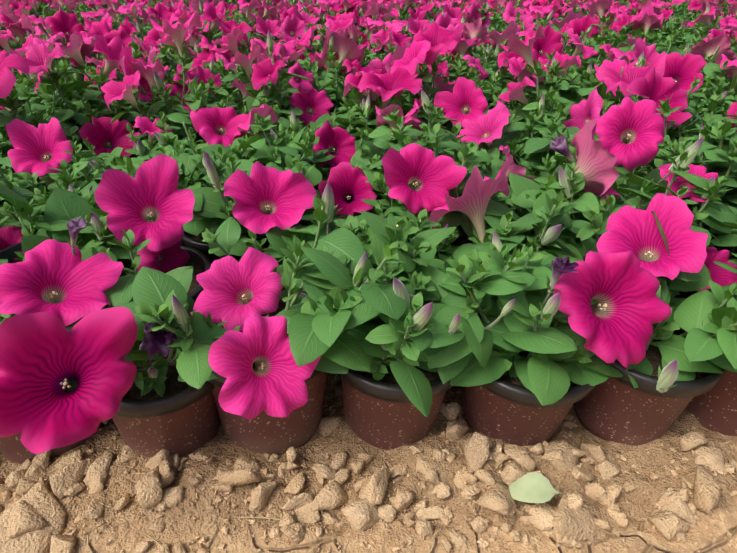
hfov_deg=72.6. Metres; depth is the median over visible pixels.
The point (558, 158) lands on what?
potted petunia
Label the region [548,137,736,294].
potted petunia
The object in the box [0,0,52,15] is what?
potted petunia
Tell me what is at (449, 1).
potted petunia
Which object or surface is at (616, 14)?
potted petunia
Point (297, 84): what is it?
potted petunia
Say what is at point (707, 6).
potted petunia
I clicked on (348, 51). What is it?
potted petunia
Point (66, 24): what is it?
potted petunia
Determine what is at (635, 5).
potted petunia
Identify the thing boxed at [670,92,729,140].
potted petunia
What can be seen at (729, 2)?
potted petunia
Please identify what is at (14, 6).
potted petunia
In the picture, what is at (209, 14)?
potted petunia
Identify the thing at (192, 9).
potted petunia
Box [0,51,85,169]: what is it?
potted petunia
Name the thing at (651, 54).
potted petunia
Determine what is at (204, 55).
potted petunia
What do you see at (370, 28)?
potted petunia
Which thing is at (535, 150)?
potted petunia
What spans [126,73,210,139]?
potted petunia
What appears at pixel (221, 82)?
potted petunia
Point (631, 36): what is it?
potted petunia
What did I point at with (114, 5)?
potted petunia
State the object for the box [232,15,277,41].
potted petunia
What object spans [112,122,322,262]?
potted petunia
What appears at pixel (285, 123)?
potted petunia
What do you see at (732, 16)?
potted petunia
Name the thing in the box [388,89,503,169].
potted petunia
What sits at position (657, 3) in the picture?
potted petunia
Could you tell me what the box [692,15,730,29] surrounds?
potted petunia
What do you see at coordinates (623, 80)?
potted petunia
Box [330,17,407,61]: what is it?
potted petunia
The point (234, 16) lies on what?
potted petunia
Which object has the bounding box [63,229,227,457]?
potted petunia
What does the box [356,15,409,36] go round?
potted petunia
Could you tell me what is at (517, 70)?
potted petunia
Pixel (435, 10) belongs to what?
potted petunia
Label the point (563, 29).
potted petunia
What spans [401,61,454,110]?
potted petunia
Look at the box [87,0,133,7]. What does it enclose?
potted petunia
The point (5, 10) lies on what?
potted petunia
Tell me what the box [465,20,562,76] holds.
potted petunia
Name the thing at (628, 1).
potted petunia
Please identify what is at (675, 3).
potted petunia
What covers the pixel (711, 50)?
potted petunia
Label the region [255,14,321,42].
potted petunia
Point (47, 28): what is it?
potted petunia
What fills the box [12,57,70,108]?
potted petunia
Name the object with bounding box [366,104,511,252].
potted petunia
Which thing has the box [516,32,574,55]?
potted petunia
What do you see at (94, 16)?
potted petunia
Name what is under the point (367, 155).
potted petunia
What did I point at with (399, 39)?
potted petunia
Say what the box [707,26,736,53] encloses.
potted petunia
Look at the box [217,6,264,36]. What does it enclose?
potted petunia
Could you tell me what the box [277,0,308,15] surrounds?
potted petunia
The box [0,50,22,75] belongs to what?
potted petunia
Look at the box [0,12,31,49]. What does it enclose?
potted petunia
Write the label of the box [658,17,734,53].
potted petunia
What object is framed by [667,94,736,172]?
potted petunia
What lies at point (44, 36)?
potted petunia
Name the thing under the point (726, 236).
potted petunia
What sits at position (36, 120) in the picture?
potted petunia
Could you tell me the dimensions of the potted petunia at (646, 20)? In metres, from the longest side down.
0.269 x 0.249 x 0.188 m
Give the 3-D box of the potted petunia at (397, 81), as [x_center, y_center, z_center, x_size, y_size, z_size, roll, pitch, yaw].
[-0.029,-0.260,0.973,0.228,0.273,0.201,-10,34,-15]
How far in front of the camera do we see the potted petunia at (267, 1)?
2.13 m
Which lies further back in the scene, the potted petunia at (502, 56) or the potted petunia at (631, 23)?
the potted petunia at (631, 23)
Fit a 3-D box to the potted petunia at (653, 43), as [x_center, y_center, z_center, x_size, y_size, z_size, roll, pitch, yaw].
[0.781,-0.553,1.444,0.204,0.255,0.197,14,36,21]
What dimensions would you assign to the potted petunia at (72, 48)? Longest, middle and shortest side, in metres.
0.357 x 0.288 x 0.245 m
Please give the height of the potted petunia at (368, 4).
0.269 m
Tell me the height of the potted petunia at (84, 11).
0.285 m
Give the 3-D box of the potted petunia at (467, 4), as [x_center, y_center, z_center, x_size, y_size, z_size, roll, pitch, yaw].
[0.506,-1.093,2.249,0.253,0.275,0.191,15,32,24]
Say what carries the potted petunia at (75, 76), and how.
on the ground
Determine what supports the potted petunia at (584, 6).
on the ground
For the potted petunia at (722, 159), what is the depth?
0.70 m
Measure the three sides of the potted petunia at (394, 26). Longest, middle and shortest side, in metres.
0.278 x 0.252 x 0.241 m
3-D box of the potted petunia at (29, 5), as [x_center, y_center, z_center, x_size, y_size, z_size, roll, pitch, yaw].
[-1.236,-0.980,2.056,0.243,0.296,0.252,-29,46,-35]
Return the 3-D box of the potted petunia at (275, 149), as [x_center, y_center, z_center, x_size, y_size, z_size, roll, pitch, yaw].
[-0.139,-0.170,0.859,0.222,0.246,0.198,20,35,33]
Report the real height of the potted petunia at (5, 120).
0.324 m
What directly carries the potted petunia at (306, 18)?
on the ground
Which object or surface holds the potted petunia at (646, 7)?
on the ground
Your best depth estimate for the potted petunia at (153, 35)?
1.47 m
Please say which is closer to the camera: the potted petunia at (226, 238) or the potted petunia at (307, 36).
the potted petunia at (226, 238)
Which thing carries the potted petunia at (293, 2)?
on the ground
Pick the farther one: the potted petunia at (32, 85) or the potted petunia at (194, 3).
the potted petunia at (194, 3)
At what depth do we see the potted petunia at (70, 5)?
1.99 m
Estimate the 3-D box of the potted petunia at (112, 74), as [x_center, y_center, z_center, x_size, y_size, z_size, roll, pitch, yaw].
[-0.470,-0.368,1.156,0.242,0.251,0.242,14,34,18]
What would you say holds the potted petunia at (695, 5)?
on the ground
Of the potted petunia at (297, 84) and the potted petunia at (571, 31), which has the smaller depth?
the potted petunia at (297, 84)
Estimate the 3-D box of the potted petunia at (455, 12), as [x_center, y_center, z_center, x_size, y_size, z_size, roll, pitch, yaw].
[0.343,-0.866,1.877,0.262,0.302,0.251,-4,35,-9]
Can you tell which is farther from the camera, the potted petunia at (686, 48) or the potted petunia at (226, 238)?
the potted petunia at (686, 48)
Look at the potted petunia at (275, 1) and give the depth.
2.35 m
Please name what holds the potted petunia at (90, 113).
on the ground
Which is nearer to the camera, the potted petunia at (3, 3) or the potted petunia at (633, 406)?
the potted petunia at (633, 406)
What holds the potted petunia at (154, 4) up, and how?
on the ground
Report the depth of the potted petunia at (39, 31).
1.44 m
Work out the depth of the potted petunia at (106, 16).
1.66 m
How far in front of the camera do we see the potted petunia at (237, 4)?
2.37 m
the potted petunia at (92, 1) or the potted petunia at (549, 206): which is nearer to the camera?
the potted petunia at (549, 206)
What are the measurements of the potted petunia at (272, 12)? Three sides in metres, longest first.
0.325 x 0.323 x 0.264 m
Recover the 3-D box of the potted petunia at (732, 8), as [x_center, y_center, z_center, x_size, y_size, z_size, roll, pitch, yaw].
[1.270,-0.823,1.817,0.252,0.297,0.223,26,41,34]
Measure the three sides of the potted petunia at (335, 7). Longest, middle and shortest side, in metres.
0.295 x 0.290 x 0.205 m
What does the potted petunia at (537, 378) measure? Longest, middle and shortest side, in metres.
0.234 x 0.230 x 0.200 m
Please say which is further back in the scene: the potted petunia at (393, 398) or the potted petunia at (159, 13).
the potted petunia at (159, 13)
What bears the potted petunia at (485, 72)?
on the ground
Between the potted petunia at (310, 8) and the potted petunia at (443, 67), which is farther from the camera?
the potted petunia at (310, 8)
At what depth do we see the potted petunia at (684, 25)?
1.80 m
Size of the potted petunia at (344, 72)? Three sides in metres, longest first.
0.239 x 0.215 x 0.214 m
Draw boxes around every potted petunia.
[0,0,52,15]
[0,0,54,10]
[0,5,10,30]
[0,9,83,55]
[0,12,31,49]
[0,13,45,46]
[0,29,69,90]
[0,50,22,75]
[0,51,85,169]
[0,108,74,193]
[0,114,13,168]
[0,138,144,276]
[0,140,108,234]
[0,176,31,210]
[0,235,116,463]
[1,59,79,154]
[9,0,51,8]
[10,34,156,155]
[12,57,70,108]
[13,0,81,17]
[14,21,47,45]
[15,29,78,72]
[20,0,83,26]
[23,54,119,123]
[25,0,72,19]
[25,18,87,39]
[26,32,123,99]
[27,25,63,44]
[32,184,211,301]
[37,16,47,34]
[37,151,209,231]
[40,0,85,10]
[41,5,100,26]
[46,116,171,186]
[51,33,196,81]
[62,103,141,179]
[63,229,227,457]
[69,32,173,72]
[72,2,134,29]
[74,1,98,12]
[77,6,134,30]
[78,0,102,11]
[80,16,141,46]
[81,6,129,29]
[84,59,196,133]
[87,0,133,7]
[94,0,107,16]
[97,0,142,24]
[101,11,237,150]
[102,0,129,12]
[104,30,133,46]
[112,1,173,41]
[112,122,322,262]
[119,5,179,34]
[124,111,265,183]
[126,0,161,7]
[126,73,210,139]
[128,1,230,59]
[129,193,406,454]
[133,20,193,49]
[139,39,202,73]
[141,0,152,4]
[148,46,248,113]
[155,35,252,96]
[158,0,198,11]
[161,0,194,11]
[166,22,226,48]
[171,0,199,13]
[183,5,193,14]
[185,19,250,62]
[188,0,236,16]
[188,78,277,139]
[189,6,198,11]
[191,40,254,81]
[198,0,279,48]
[199,0,249,35]
[200,97,308,165]
[202,215,359,304]
[214,40,280,101]
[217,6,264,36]
[218,8,256,23]
[219,22,261,58]
[220,26,319,77]
[225,0,261,10]
[227,30,317,153]
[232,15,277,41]
[232,55,314,114]
[233,104,335,190]
[237,0,278,24]
[246,0,280,5]
[252,6,293,19]
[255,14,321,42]
[256,6,329,42]
[267,0,295,13]
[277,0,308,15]
[277,0,325,37]
[277,0,340,25]
[279,28,342,102]
[291,26,365,71]
[291,161,378,227]
[300,31,381,115]
[300,66,421,171]
[301,0,362,26]
[310,232,529,449]
[312,17,377,53]
[314,26,325,52]
[317,12,354,43]
[323,18,377,49]
[324,49,395,100]
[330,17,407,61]
[331,68,452,168]
[333,187,458,317]
[336,4,384,35]
[337,0,383,28]
[346,86,458,168]
[350,94,432,202]
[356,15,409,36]
[358,3,368,28]
[361,0,370,7]
[363,0,424,28]
[363,0,432,18]
[364,31,418,64]
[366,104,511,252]
[368,22,422,57]
[370,0,436,21]
[371,20,420,65]
[385,21,488,138]
[387,0,427,16]
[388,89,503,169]
[391,27,468,69]
[395,18,421,42]
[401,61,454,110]
[404,0,440,22]
[408,11,469,38]
[413,0,447,7]
[415,2,464,19]
[419,46,511,109]
[419,47,457,68]
[423,23,505,57]
[427,223,622,445]
[430,1,493,25]
[435,14,505,49]
[437,0,470,11]
[439,18,509,107]
[452,0,493,12]
[453,120,619,263]
[457,7,497,49]
[457,103,564,161]
[462,0,475,10]
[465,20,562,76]
[466,0,495,12]
[469,0,517,11]
[469,127,627,236]
[471,0,528,32]
[481,57,565,121]
[485,21,540,71]
[486,1,523,26]
[488,40,571,105]
[489,10,558,42]
[490,86,629,185]
[493,34,598,88]
[497,24,691,137]
[513,56,622,120]
[514,1,566,28]
[516,0,576,16]
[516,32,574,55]
[523,0,562,25]
[524,0,579,23]
[533,10,601,53]
[534,23,597,58]
[534,153,718,224]
[538,48,644,97]
[545,12,604,35]
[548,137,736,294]
[551,0,582,20]
[553,211,736,445]
[555,41,635,90]
[557,0,628,85]
[558,23,615,51]
[563,0,604,17]
[576,57,677,128]
[593,3,632,32]
[594,13,640,40]
[594,100,688,172]
[597,51,733,138]
[598,0,638,22]
[600,30,686,66]
[604,25,638,46]
[606,0,635,11]
[606,3,680,37]
[608,3,631,27]
[608,12,675,52]
[609,0,684,44]
[612,37,681,51]
[616,14,671,45]
[625,0,683,30]
[638,0,671,15]
[650,94,736,249]
[652,8,707,35]
[653,17,709,40]
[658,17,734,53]
[659,0,701,17]
[660,0,692,16]
[660,28,734,53]
[661,15,707,48]
[662,35,736,83]
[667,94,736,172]
[669,0,723,29]
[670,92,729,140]
[674,176,736,297]
[677,8,691,19]
[683,0,735,23]
[685,6,734,45]
[685,209,736,435]
[689,4,736,36]
[689,54,736,120]
[690,0,726,23]
[690,14,720,34]
[690,34,736,114]
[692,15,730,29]
[694,19,736,42]
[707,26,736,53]
[712,2,727,21]
[718,0,736,11]
[719,4,735,19]
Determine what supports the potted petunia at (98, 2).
on the ground
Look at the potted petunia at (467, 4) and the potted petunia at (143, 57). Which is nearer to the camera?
the potted petunia at (143, 57)
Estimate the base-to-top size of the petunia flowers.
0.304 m
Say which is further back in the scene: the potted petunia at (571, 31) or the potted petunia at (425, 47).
the potted petunia at (571, 31)
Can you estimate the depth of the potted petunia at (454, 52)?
1.32 m
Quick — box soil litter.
[87,472,560,552]
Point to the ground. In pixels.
(180, 523)
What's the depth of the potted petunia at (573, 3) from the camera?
2.21 m
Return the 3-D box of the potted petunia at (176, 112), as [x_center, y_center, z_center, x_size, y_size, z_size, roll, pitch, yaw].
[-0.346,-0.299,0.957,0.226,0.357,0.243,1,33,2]
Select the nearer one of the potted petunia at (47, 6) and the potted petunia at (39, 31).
the potted petunia at (39, 31)
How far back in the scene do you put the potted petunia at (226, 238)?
0.58 m
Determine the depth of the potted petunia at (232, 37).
1.30 m
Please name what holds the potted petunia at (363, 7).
on the ground
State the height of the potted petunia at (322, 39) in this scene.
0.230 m
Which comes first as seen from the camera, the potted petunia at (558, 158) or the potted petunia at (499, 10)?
the potted petunia at (558, 158)
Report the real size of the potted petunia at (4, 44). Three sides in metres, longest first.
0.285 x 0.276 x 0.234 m
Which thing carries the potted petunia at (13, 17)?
on the ground
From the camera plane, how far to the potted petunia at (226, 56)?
1.24 m
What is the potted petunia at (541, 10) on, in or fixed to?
on the ground
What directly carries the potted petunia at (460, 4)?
on the ground
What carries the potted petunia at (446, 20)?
on the ground
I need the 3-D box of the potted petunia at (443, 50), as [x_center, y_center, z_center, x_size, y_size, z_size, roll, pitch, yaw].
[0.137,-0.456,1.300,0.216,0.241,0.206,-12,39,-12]
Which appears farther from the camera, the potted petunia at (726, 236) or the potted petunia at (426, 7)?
the potted petunia at (426, 7)
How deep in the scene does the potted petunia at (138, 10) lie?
2.14 m
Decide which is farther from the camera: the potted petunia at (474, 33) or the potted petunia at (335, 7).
the potted petunia at (335, 7)
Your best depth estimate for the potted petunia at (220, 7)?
1.69 m
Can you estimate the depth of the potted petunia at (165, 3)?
2.26 m
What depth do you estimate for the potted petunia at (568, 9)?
2.20 m
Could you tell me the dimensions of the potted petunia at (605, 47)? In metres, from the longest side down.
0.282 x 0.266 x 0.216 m
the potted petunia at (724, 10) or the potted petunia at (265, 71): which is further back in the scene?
the potted petunia at (724, 10)
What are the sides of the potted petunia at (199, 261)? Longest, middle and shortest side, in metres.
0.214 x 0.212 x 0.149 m
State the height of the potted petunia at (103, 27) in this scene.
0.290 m
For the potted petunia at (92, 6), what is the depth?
2.44 m
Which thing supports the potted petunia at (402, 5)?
on the ground
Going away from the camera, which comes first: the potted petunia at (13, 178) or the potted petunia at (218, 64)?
the potted petunia at (13, 178)
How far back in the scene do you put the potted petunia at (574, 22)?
1.49 m
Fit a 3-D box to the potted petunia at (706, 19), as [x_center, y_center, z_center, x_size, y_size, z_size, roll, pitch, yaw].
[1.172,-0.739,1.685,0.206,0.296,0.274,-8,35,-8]
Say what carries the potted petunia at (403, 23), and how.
on the ground
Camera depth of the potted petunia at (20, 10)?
2.02 m
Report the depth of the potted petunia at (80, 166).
0.66 m
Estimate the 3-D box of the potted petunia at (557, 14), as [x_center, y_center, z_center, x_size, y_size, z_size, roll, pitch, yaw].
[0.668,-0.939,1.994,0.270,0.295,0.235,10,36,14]
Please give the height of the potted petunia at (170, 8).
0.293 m
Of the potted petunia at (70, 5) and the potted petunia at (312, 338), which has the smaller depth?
the potted petunia at (312, 338)
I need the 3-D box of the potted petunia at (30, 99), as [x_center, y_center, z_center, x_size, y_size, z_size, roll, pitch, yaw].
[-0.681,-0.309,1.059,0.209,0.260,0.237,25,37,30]
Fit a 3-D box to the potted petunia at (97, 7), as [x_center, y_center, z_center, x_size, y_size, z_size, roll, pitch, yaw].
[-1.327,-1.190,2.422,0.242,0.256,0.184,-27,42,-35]
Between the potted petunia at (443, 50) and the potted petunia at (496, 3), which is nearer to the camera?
the potted petunia at (443, 50)
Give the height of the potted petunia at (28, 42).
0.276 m
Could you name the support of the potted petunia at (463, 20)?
on the ground
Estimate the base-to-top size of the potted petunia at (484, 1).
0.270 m
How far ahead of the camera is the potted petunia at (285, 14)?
1.99 m
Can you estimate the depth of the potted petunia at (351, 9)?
1.99 m
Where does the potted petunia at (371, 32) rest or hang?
on the ground
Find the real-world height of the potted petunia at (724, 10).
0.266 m
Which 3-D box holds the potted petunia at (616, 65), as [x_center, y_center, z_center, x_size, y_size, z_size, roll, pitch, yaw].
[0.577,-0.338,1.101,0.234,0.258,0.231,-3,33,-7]
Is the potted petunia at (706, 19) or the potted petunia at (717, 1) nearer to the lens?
the potted petunia at (706, 19)
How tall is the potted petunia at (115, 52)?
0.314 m
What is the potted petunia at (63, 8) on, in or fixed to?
on the ground
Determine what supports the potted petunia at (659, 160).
on the ground
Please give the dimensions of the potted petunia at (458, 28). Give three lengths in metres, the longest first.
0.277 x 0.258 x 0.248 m
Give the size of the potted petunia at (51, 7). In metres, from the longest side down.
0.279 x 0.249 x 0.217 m
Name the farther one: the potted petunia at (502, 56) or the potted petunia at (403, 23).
the potted petunia at (403, 23)
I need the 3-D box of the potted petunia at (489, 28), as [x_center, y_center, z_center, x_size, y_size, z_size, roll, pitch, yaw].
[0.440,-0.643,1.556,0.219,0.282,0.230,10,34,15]
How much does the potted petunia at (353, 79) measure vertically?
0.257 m
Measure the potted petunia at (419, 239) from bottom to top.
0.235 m
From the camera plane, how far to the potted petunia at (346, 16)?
1.71 m
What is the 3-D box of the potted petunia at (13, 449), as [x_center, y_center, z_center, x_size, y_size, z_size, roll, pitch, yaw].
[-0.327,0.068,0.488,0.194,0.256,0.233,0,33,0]
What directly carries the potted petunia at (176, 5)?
on the ground
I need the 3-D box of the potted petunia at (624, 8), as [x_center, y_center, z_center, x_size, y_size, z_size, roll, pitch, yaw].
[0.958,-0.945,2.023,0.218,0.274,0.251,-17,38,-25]
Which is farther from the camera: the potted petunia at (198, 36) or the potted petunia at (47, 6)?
the potted petunia at (47, 6)
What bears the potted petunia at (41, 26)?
on the ground
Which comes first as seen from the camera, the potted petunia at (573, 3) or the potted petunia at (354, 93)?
the potted petunia at (354, 93)
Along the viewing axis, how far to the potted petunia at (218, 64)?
1.23 m
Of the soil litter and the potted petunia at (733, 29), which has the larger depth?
the potted petunia at (733, 29)
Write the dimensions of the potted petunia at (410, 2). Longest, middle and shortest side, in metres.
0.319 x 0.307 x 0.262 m
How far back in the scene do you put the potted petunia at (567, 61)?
1.13 m
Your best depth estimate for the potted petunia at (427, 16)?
2.08 m
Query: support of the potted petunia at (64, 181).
on the ground
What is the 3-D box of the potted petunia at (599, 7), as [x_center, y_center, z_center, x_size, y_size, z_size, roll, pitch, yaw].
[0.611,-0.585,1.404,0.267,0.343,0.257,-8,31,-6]
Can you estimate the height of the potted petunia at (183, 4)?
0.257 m
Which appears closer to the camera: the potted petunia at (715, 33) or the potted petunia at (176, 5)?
the potted petunia at (715, 33)
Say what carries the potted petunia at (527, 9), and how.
on the ground
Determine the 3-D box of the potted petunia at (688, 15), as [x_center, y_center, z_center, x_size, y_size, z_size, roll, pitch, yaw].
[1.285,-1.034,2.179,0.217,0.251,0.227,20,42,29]
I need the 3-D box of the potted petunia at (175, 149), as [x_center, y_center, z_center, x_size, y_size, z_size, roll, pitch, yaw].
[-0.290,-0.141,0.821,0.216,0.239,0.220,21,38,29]
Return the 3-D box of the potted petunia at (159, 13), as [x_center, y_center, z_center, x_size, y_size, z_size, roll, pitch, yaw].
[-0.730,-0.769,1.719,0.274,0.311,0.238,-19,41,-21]
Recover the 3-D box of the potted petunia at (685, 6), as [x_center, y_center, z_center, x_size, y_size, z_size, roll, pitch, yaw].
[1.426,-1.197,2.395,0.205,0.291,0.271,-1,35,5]
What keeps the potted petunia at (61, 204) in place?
on the ground
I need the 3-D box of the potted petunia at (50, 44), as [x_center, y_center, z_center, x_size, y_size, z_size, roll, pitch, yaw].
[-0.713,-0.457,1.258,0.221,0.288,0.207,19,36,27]
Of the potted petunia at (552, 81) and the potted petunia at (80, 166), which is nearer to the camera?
the potted petunia at (80, 166)
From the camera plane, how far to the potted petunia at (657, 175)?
0.67 m
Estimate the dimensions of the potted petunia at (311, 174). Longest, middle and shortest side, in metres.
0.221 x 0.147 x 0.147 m
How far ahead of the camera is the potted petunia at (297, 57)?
1.23 m
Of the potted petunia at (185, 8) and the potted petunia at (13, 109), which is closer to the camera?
the potted petunia at (13, 109)
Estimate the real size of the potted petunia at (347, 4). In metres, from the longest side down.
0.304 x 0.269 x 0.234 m
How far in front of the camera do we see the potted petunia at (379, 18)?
1.94 m
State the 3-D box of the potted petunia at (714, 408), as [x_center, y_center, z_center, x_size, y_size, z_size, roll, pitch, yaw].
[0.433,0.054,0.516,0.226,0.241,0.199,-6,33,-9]
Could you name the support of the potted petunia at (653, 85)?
on the ground
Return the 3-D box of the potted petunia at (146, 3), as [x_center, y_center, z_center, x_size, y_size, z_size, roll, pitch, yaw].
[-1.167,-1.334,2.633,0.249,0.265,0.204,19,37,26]
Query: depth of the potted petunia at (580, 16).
1.69 m
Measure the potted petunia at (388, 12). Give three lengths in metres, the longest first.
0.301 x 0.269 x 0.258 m
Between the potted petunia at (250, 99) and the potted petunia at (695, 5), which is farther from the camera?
the potted petunia at (695, 5)
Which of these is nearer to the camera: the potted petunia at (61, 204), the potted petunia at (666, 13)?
the potted petunia at (61, 204)
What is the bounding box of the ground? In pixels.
[0,373,736,552]
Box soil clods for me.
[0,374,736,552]
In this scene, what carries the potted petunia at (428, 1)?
on the ground
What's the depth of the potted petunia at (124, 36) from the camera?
1.39 m
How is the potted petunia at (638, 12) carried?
on the ground
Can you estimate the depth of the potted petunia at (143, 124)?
0.81 m
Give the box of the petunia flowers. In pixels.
[0,52,736,453]
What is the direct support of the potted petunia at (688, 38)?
on the ground
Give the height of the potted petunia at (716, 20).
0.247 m
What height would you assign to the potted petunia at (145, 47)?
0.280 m
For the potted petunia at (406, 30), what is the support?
on the ground
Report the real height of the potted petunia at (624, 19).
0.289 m
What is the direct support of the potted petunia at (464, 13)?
on the ground
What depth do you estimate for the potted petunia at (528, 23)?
1.55 m
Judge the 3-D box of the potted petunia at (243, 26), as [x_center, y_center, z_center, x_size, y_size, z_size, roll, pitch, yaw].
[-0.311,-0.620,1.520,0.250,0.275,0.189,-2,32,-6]
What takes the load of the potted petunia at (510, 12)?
on the ground
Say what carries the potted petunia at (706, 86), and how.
on the ground
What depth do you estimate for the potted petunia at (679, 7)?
1.96 m
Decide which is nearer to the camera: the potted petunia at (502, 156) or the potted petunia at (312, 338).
the potted petunia at (312, 338)
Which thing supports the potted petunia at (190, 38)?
on the ground
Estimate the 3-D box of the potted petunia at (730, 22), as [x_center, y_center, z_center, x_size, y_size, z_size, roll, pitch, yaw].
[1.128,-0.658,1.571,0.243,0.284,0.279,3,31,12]
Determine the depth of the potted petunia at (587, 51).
1.22 m

